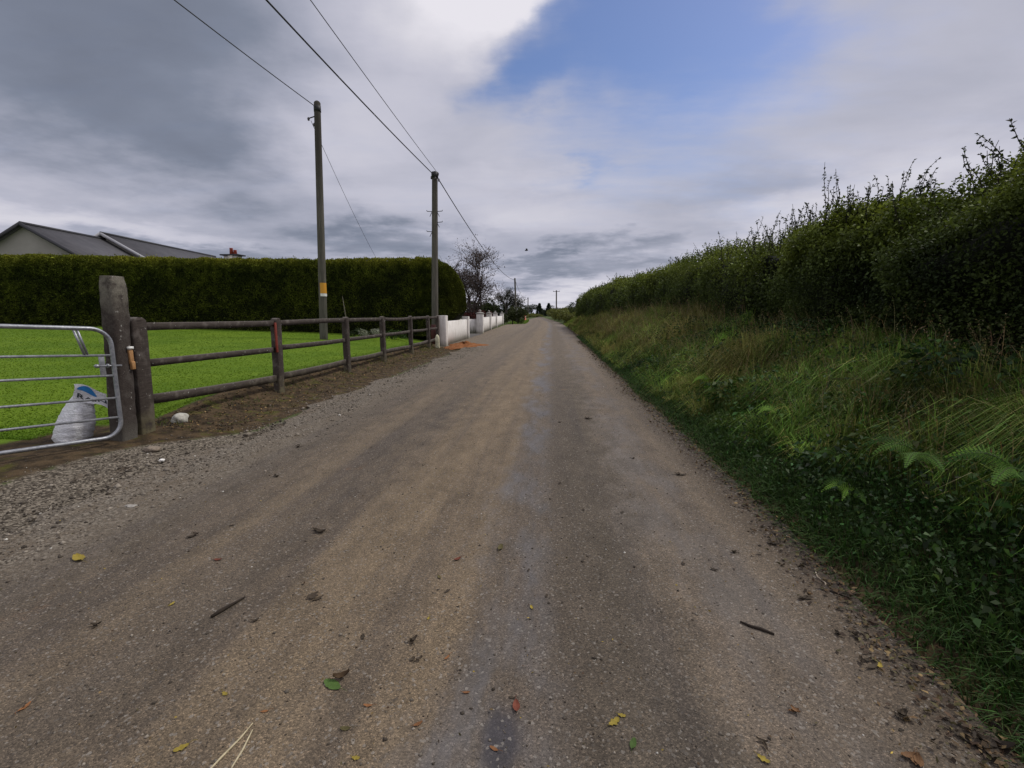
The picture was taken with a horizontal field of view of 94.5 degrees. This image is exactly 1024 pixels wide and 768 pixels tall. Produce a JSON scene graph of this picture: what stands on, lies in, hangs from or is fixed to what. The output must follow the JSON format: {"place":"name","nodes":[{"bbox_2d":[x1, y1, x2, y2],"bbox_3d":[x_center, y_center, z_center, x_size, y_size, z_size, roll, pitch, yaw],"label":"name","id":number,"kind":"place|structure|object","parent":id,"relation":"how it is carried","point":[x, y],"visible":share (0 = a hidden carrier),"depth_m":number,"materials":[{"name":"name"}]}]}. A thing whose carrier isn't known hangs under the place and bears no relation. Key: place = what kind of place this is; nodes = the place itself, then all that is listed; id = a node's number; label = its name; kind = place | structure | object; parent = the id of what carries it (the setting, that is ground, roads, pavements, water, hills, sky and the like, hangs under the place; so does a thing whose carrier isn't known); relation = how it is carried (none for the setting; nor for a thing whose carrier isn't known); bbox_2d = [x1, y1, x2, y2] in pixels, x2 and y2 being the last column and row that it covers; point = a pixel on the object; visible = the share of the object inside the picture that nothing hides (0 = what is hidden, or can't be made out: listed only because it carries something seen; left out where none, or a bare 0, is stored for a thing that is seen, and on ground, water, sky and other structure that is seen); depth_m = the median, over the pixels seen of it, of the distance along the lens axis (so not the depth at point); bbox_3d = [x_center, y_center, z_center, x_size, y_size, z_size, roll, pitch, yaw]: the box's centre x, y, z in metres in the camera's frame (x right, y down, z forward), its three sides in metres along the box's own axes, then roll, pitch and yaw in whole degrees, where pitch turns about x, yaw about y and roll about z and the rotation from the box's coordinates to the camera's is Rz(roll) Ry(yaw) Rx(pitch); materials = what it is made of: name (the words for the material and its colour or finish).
{"place":"outdoors","nodes":[
{"label":"outdoors","id":0,"kind":"place"},
{"bbox_2d":[0,325,422,439],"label":"lawn grass","id":1,"kind":"structure","parent":0,"point":[3,435],"depth_m":9.47,"materials":[{"name":"green plant"}]},
{"bbox_2d":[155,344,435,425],"bbox_3d":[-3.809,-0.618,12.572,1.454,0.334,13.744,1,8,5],"label":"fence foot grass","id":2,"kind":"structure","parent":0,"point":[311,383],"depth_m":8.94,"materials":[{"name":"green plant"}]},
{"bbox_2d":[0,317,1023,767],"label":"road","id":3,"kind":"structure","parent":0,"point":[534,359],"depth_m":2.25,"materials":[{"name":"grey gravel"}]},
{"bbox_2d":[14,701,30,713],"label":"fallen leaf","id":4,"kind":"object","parent":3,"relation":"on","point":[26,705],"visible":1,"depth_m":1.67,"materials":[{"name":"brown plant"}]},
{"bbox_2d":[72,553,85,561],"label":"fallen leaf","id":5,"kind":"object","parent":3,"relation":"on","point":[77,556],"visible":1,"depth_m":2.71,"materials":[{"name":"yellow plant"}]},
{"bbox_2d":[88,621,101,627],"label":"fallen leaf","id":6,"kind":"object","parent":3,"relation":"on","point":[94,624],"visible":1,"depth_m":2.11,"materials":[{"name":"brown plant"}]},
{"bbox_2d":[173,739,197,751],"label":"fallen leaf","id":7,"kind":"object","parent":3,"relation":"on","point":[181,747],"visible":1,"depth_m":1.52,"materials":[{"name":"yellow plant"}]},
{"bbox_2d":[210,596,244,617],"bbox_3d":[-1.348,1.056,2.250,0.020,0.017,0.169,3,9,22],"label":"twig","id":8,"kind":"object","parent":3,"relation":"on","point":[219,611],"visible":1,"depth_m":2.23,"materials":[{"name":"brown wood"}]},
{"bbox_2d":[210,723,252,767],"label":"straw stalk","id":9,"kind":"object","parent":3,"relation":"on","point":[220,758],"visible":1,"depth_m":1.51,"materials":[{"name":"beige plant"}]},
{"bbox_2d":[231,729,252,767],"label":"straw stalk","id":10,"kind":"object","parent":3,"relation":"on","point":[238,756],"visible":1,"depth_m":1.51,"materials":[{"name":"beige plant"}]},
{"bbox_2d":[156,346,448,432],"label":"bank leaf litter","id":11,"kind":"object","parent":3,"relation":"on","point":[321,391],"visible":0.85,"depth_m":7.42,"materials":[{"name":"plant"}]},
{"bbox_2d":[305,591,323,601],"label":"fallen leaf","id":12,"kind":"object","parent":3,"relation":"on","point":[313,594],"visible":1,"depth_m":2.33,"materials":[{"name":"brown plant"}]},
{"bbox_2d":[313,527,326,531],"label":"fallen leaf","id":13,"kind":"object","parent":3,"relation":"on","point":[318,530],"visible":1,"depth_m":3.03,"materials":[{"name":"brown plant"}]},
{"bbox_2d":[324,669,348,690],"bbox_3d":[-0.662,1.118,1.797,0.111,0.032,0.081,1,8,5],"label":"fallen leaf","id":14,"kind":"object","parent":3,"relation":"on","point":[331,683],"visible":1,"depth_m":1.80,"materials":[{"name":"green plant"}]},
{"bbox_2d":[340,726,352,730],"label":"fallen leaf","id":15,"kind":"object","parent":3,"relation":"on","point":[345,728],"visible":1,"depth_m":1.60,"materials":[{"name":"plant"}]},
{"bbox_2d":[410,635,416,645],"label":"fallen leaf","id":16,"kind":"object","parent":3,"relation":"on","point":[412,639],"visible":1,"depth_m":2.04,"materials":[{"name":"brown plant"}]},
{"bbox_2d":[410,655,421,661],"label":"fallen leaf","id":17,"kind":"object","parent":3,"relation":"on","point":[413,658],"visible":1,"depth_m":1.92,"materials":[{"name":"brown plant"}]},
{"bbox_2d":[0,369,965,767],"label":"road leaf crumbs","id":18,"kind":"object","parent":3,"relation":"on","point":[440,605],"visible":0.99,"depth_m":2.22,"materials":[{"name":"brown plant"}]},
{"bbox_2d":[0,380,987,767],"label":"loose chippings","id":19,"kind":"object","parent":3,"relation":"on","point":[422,624],"visible":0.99,"depth_m":2.13,"materials":[{"name":"gravel"}]},
{"bbox_2d":[513,696,519,710],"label":"fallen leaf","id":20,"kind":"object","parent":3,"relation":"on","point":[516,705],"visible":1,"depth_m":1.70,"materials":[{"name":"red plant"}]},
{"bbox_2d":[608,717,619,724],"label":"fallen leaf","id":21,"kind":"object","parent":3,"relation":"on","point":[615,720],"visible":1,"depth_m":1.63,"materials":[{"name":"yellow plant"}]},
{"bbox_2d":[630,737,636,751],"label":"fallen leaf","id":22,"kind":"object","parent":3,"relation":"on","point":[633,742],"visible":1,"depth_m":1.54,"materials":[{"name":"green plant"}]},
{"bbox_2d":[740,621,773,634],"bbox_3d":[1.091,1.086,2.110,0.138,0.014,0.018,6,10,34],"label":"twig","id":23,"kind":"object","parent":3,"relation":"on","point":[758,628],"visible":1,"depth_m":2.10,"materials":[{"name":"brown wood"}]},
{"bbox_2d":[753,750,769,762],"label":"fallen leaf","id":24,"kind":"object","parent":3,"relation":"on","point":[762,758],"visible":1,"depth_m":1.49,"materials":[{"name":"yellow plant"}]},
{"bbox_2d":[756,736,772,751],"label":"fallen leaf","id":25,"kind":"object","parent":3,"relation":"on","point":[764,742],"visible":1,"depth_m":1.54,"materials":[{"name":"brown plant"}]},
{"bbox_2d":[767,538,779,544],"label":"fallen leaf","id":26,"kind":"object","parent":3,"relation":"on","point":[771,542],"visible":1,"depth_m":2.90,"materials":[{"name":"brown plant"}]},
{"bbox_2d":[785,704,800,711],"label":"fallen leaf","id":27,"kind":"object","parent":3,"relation":"on","point":[793,709],"visible":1,"depth_m":1.67,"materials":[{"name":"brown plant"}]},
{"bbox_2d":[577,341,1023,767],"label":"edge leaf litter","id":28,"kind":"object","parent":3,"relation":"on","point":[967,727],"visible":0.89,"depth_m":2.02,"materials":[{"name":"brown plant"}]},
{"bbox_2d":[799,594,818,598],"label":"fallen leaf","id":29,"kind":"object","parent":3,"relation":"on","point":[805,597],"visible":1,"depth_m":2.34,"materials":[{"name":"brown plant"}]},
{"bbox_2d":[829,590,849,597],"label":"twig","id":30,"kind":"object","parent":3,"relation":"on","point":[839,594],"visible":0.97,"depth_m":2.38,"materials":[{"name":"brown wood"}]},
{"bbox_2d":[851,631,858,639],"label":"fallen leaf","id":31,"kind":"object","parent":3,"relation":"on","point":[855,633],"visible":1,"depth_m":2.07,"materials":[{"name":"brown plant"}]},
{"bbox_2d":[859,655,877,668],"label":"fallen leaf","id":32,"kind":"object","parent":3,"relation":"on","point":[862,659],"visible":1,"depth_m":1.91,"materials":[{"name":"brown plant"}]},
{"bbox_2d":[888,707,908,719],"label":"fallen leaf","id":33,"kind":"object","parent":3,"relation":"on","point":[903,712],"visible":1,"depth_m":1.66,"materials":[{"name":"brown plant"}]},
{"bbox_2d":[901,747,923,766],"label":"fallen leaf","id":34,"kind":"object","parent":3,"relation":"on","point":[915,757],"visible":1,"depth_m":1.50,"materials":[{"name":"brown plant"}]},
{"bbox_2d":[941,723,1015,757],"bbox_3d":[1.544,1.157,1.566,0.120,0.037,0.146,-2,9,-15],"label":"fallen leaf","id":35,"kind":"object","parent":3,"relation":"on","point":[993,744],"visible":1,"depth_m":1.54,"materials":[{"name":"brown plant"}]},
{"bbox_2d":[0,315,1023,763],"bbox_3d":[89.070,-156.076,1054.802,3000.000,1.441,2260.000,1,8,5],"label":"ground","id":36,"kind":"structure","parent":0,"point":[50,463],"depth_m":6.11,"materials":[{"name":"green plant"}]},
{"bbox_2d":[51,384,107,442],"bbox_3d":[-4.715,0.322,5.135,0.538,0.657,0.372,1,8,5],"label":"plastic sack","id":37,"kind":"object","parent":36,"relation":"on","point":[75,411],"visible":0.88,"depth_m":5.08,"materials":[{"name":"white plastic"}]},
{"bbox_2d":[99,275,137,440],"bbox_3d":[-4.311,-0.168,5.208,0.204,2.000,0.316,1,8,5],"label":"gate post","id":38,"kind":"object","parent":36,"relation":"on","point":[115,315],"visible":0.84,"depth_m":5.15,"materials":[{"name":"grey concrete"}]},
{"bbox_2d":[0,324,122,455],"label":"farm gate","id":39,"kind":"structure","parent":38,"relation":"attached to","point":[101,365],"depth_m":4.72,"materials":[{"name":"metal"}]},
{"bbox_2d":[0,221,245,258],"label":"house","id":40,"kind":"structure","parent":36,"relation":"on","point":[20,237],"depth_m":31.97,"materials":[{"name":"stone"}]},
{"bbox_2d":[125,504,137,507],"bbox_3d":[-2.789,0.895,3.464,0.102,0.021,0.058,1,8,5],"label":"stone","id":41,"kind":"object","parent":36,"relation":"on","point":[131,505],"visible":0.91,"depth_m":3.46,"materials":[{"name":"white stone"}]},
{"bbox_2d":[142,446,160,451],"bbox_3d":[-3.724,0.672,4.905,0.181,0.055,0.123,1,8,5],"label":"stone","id":42,"kind":"object","parent":36,"relation":"on","point":[152,449],"visible":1,"depth_m":4.87,"materials":[{"name":"beige stone"}]},
{"bbox_2d":[170,413,188,423],"bbox_3d":[-4.238,0.445,6.061,0.189,0.142,0.252,1,8,5],"label":"stone","id":43,"kind":"object","parent":36,"relation":"on","point":[181,417],"visible":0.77,"depth_m":5.99,"materials":[{"name":"white stone"}]},
{"bbox_2d":[0,252,466,336],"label":"clipped hedge","id":44,"kind":"object","parent":36,"relation":"on","point":[46,289],"visible":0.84,"depth_m":22.04,"materials":[{"name":"green plant"}]},
{"bbox_2d":[0,347,490,663],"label":"gravel","id":45,"kind":"structure","parent":36,"relation":"on","point":[117,485],"depth_m":4.27,"materials":[{"name":"grey gravel"}]},
{"bbox_2d":[130,315,438,434],"bbox_3d":[-3.678,-1.086,12.712,0.207,1.510,14.909,1,8,4],"label":"rail fence","id":46,"kind":"object","parent":36,"relation":"on","point":[146,399],"visible":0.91,"depth_m":7.17,"materials":[{"name":"brown wood"}]},
{"bbox_2d":[307,100,327,339],"bbox_3d":[-7.287,-5.858,18.004,0.552,9.105,0.317,1,8,5],"label":"utility pole","id":47,"kind":"object","parent":36,"relation":"on","point":[322,289],"visible":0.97,"depth_m":17.87,"materials":[{"name":"wood"}]},
{"bbox_2d":[174,0,315,106],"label":"overhead cable","id":48,"kind":"object","parent":47,"relation":"attached to","point":[240,50],"visible":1,"depth_m":13.16,"materials":[{"name":"rubber"}]},
{"bbox_2d":[311,121,372,251],"bbox_3d":[-8.841,-9.254,28.249,0.018,4.015,21.591,-1,9,-8],"label":"overhead cable","id":49,"kind":"object","parent":47,"relation":"attached to","point":[342,190],"visible":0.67,"depth_m":22.55,"materials":[{"name":"rubber"}]},
{"bbox_2d":[350,327,369,336],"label":"border plant","id":50,"kind":"object","parent":36,"relation":"on","point":[353,335],"visible":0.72,"depth_m":21.09,"materials":[{"name":"green plant"}]},
{"bbox_2d":[358,328,379,335],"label":"border plant","id":51,"kind":"object","parent":36,"relation":"on","point":[363,333],"visible":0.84,"depth_m":20.61,"materials":[{"name":"green plant"}]},
{"bbox_2d":[386,330,406,338],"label":"border plant","id":52,"kind":"object","parent":36,"relation":"on","point":[393,336],"visible":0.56,"depth_m":21.08,"materials":[{"name":"green plant"}]},
{"bbox_2d":[426,171,442,343],"bbox_3d":[-3.189,-5.006,19.813,0.702,7.383,0.355,1,8,5],"label":"utility pole","id":53,"kind":"object","parent":36,"relation":"on","point":[435,211],"visible":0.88,"depth_m":19.62,"materials":[{"name":"wood"}]},
{"bbox_2d":[266,0,432,173],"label":"overhead cable","id":54,"kind":"object","parent":53,"relation":"attached to","point":[289,24],"visible":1,"depth_m":10.39,"materials":[{"name":"rubber"}]},
{"bbox_2d":[310,0,435,170],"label":"overhead cable","id":55,"kind":"object","parent":53,"relation":"attached to","point":[364,74],"visible":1,"depth_m":11.21,"materials":[{"name":"rubber"}]},
{"bbox_2d":[439,181,513,279],"bbox_3d":[-1.286,-11.885,46.556,0.044,1.116,54.964,1,8,4],"label":"overhead cable","id":56,"kind":"object","parent":53,"relation":"attached to","point":[466,223],"visible":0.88,"depth_m":25.98,"materials":[{"name":"rubber"}]},
{"bbox_2d":[435,335,439,347],"bbox_3d":[-3.000,-1.651,19.030,0.165,0.670,0.100,1,8,5],"label":"marker post","id":57,"kind":"object","parent":36,"relation":"on","point":[437,343],"visible":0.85,"depth_m":18.98,"materials":[{"name":"white wood"}]},
{"bbox_2d":[439,238,468,282],"bbox_3d":[-5.089,-7.828,37.121,7.005,7.296,5.044,4,10,28],"label":"thin tree","id":58,"kind":"object","parent":36,"relation":"on","point":[458,260],"visible":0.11,"depth_m":36.99,"materials":[{"name":"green plant"}]},
{"bbox_2d":[438,315,469,345],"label":"garden wall","id":59,"kind":"structure","parent":36,"relation":"on","point":[452,331],"depth_m":22.38,"materials":[{"name":"white paint"}]},
{"bbox_2d":[443,341,486,349],"bbox_3d":[-1.981,-1.787,20.721,1.919,0.218,4.849,1,8,5],"label":"sand pile","id":60,"kind":"object","parent":36,"relation":"on","point":[462,344],"visible":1,"depth_m":20.16,"materials":[{"name":"orange sand"}]},
{"bbox_2d":[460,312,475,318],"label":"red shrub","id":61,"kind":"object","parent":36,"relation":"on","point":[469,314],"visible":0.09,"depth_m":35.23,"materials":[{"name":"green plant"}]},
{"bbox_2d":[447,234,506,318],"bbox_3d":[-3.422,-7.677,36.630,6.218,7.101,7.451,4,9,23],"label":"thin tree","id":62,"kind":"object","parent":36,"relation":"on","point":[476,284],"visible":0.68,"depth_m":35.58,"materials":[{"name":"brown plant"}]},
{"bbox_2d":[460,310,503,333],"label":"entrance wall","id":63,"kind":"structure","parent":36,"relation":"on","point":[480,324],"depth_m":36.94,"materials":[{"name":"white paint"}]},
{"bbox_2d":[466,302,498,311],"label":"dark tree","id":64,"kind":"object","parent":36,"relation":"on","point":[481,304],"visible":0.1,"depth_m":88.70,"materials":[{"name":"green plant"}]},
{"bbox_2d":[480,297,511,315],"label":"dark tree","id":65,"kind":"object","parent":36,"relation":"on","point":[487,306],"visible":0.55,"depth_m":85.77,"materials":[{"name":"green plant"}]},
{"bbox_2d":[494,287,528,320],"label":"thin tree","id":66,"kind":"object","parent":36,"relation":"on","point":[509,298],"visible":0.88,"depth_m":80.84,"materials":[{"name":"green plant"}]},
{"bbox_2d":[504,306,525,323],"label":"round bush","id":67,"kind":"object","parent":36,"relation":"on","point":[513,312],"visible":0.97,"depth_m":63.79,"materials":[{"name":"green plant"}]},
{"bbox_2d":[514,278,516,321],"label":"utility pole","id":68,"kind":"object","parent":36,"relation":"on","point":[515,294],"visible":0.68,"depth_m":73.81,"materials":[{"name":"wood"}]},
{"bbox_2d":[525,304,536,312],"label":"tree","id":69,"kind":"object","parent":36,"relation":"on","point":[532,307],"visible":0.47,"depth_m":221.18,"materials":[{"name":"green plant"}]},
{"bbox_2d":[536,303,543,315],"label":"conifer","id":70,"kind":"object","parent":36,"relation":"on","point":[539,307],"visible":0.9,"depth_m":206.55,"materials":[{"name":"green plant"}]},
{"bbox_2d":[544,303,550,316],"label":"conifer","id":71,"kind":"object","parent":36,"relation":"on","point":[548,307],"visible":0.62,"depth_m":211.17,"materials":[{"name":"green plant"}]},
{"bbox_2d":[546,308,557,319],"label":"verge bush","id":72,"kind":"object","parent":36,"relation":"on","point":[552,312],"visible":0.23,"depth_m":97.77,"materials":[{"name":"green plant"}]},
{"bbox_2d":[555,307,568,319],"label":"verge bush","id":73,"kind":"object","parent":36,"relation":"on","point":[557,312],"visible":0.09,"depth_m":84.86,"materials":[{"name":"green plant"}]},
{"bbox_2d":[559,310,575,322],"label":"verge bush","id":74,"kind":"object","parent":36,"relation":"on","point":[566,315],"visible":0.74,"depth_m":63.70,"materials":[{"name":"green plant"}]},
{"bbox_2d":[568,302,578,314],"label":"green bush","id":75,"kind":"object","parent":36,"relation":"on","point":[571,306],"visible":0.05,"depth_m":50.75,"materials":[{"name":"green plant"}]},
{"bbox_2d":[567,306,640,345],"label":"distant bank grass","id":76,"kind":"structure","parent":36,"relation":"on","point":[583,324],"depth_m":27.21,"materials":[{"name":"green plant"}]},
{"bbox_2d":[589,299,818,397],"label":"dry bank grass","id":77,"kind":"structure","parent":36,"relation":"on","point":[610,337],"depth_m":11.24,"materials":[{"name":"green plant"}]},
{"bbox_2d":[573,118,1023,366],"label":"hedgerow","id":78,"kind":"object","parent":36,"relation":"on","point":[957,263],"visible":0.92,"depth_m":5.73,"materials":[{"name":"green plant"}]},
{"bbox_2d":[577,330,1023,764],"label":"verge grass","id":79,"kind":"structure","parent":36,"relation":"on","point":[1007,621],"depth_m":2.53,"materials":[{"name":"green plant"}]},
{"bbox_2d":[590,294,1023,522],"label":"grass stalks","id":80,"kind":"object","parent":36,"relation":"on","point":[656,313],"depth_m":5.29,"materials":[{"name":"green plant"}]},
{"bbox_2d":[610,319,1023,709],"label":"bank weeds","id":81,"kind":"object","parent":36,"relation":"on","point":[936,549],"visible":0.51,"depth_m":3.27,"materials":[{"name":"green plant"}]},
{"bbox_2d":[642,319,1023,568],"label":"tall bank grass","id":82,"kind":"structure","parent":36,"relation":"on","point":[957,418],"depth_m":3.87,"materials":[{"name":"green plant"}]},
{"bbox_2d":[694,374,707,381],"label":"fern","id":83,"kind":"object","parent":82,"relation":"on","point":[700,377],"visible":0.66,"depth_m":6.57,"materials":[{"name":"green plant"}]},
{"bbox_2d":[757,405,785,417],"bbox_3d":[2.442,0.252,4.491,0.295,0.109,0.228,8,12,44],"label":"fern","id":84,"kind":"object","parent":82,"relation":"on","point":[766,408],"visible":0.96,"depth_m":4.48,"materials":[{"name":"green plant"}]},
{"bbox_2d":[816,446,841,461],"bbox_3d":[2.239,0.478,3.319,0.146,0.084,0.141,-6,10,-36],"label":"fern","id":85,"kind":"object","parent":82,"relation":"on","point":[829,452],"visible":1,"depth_m":3.33,"materials":[{"name":"green plant"}]},
{"bbox_2d":[820,476,865,503],"bbox_3d":[2.113,0.668,3.025,0.227,0.118,0.182,2,9,15],"label":"fern","id":86,"kind":"object","parent":82,"relation":"on","point":[844,491],"visible":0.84,"depth_m":3.07,"materials":[{"name":"green plant"}]},
{"bbox_2d":[862,431,944,471],"bbox_3d":[2.322,0.388,2.786,0.320,0.138,0.397,1,8,5],"label":"fern","id":87,"kind":"object","parent":82,"relation":"on","point":[908,455],"visible":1,"depth_m":2.84,"materials":[{"name":"green plant"}]},
{"bbox_2d":[944,442,1023,485],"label":"fern","id":88,"kind":"object","parent":82,"relation":"on","point":[992,456],"visible":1,"depth_m":2.21,"materials":[{"name":"green plant"}]},
{"bbox_2d":[659,308,1023,411],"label":"bramble","id":89,"kind":"object","parent":36,"relation":"on","point":[1008,361],"visible":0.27,"depth_m":5.86,"materials":[{"name":"green plant"}]},
{"bbox_2d":[0,0,1023,313],"label":"sky","id":90,"kind":"structure","parent":0,"point":[596,139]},
{"bbox_2d":[507,319,528,323],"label":"verge grass","id":91,"kind":"structure","parent":0,"point":[526,321],"depth_m":71.22,"materials":[{"name":"green plant"}]},
{"bbox_2d":[563,317,576,326],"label":"entrance grass","id":92,"kind":"structure","parent":0,"point":[568,322],"depth_m":61.21,"materials":[{"name":"green plant"}]}
]}

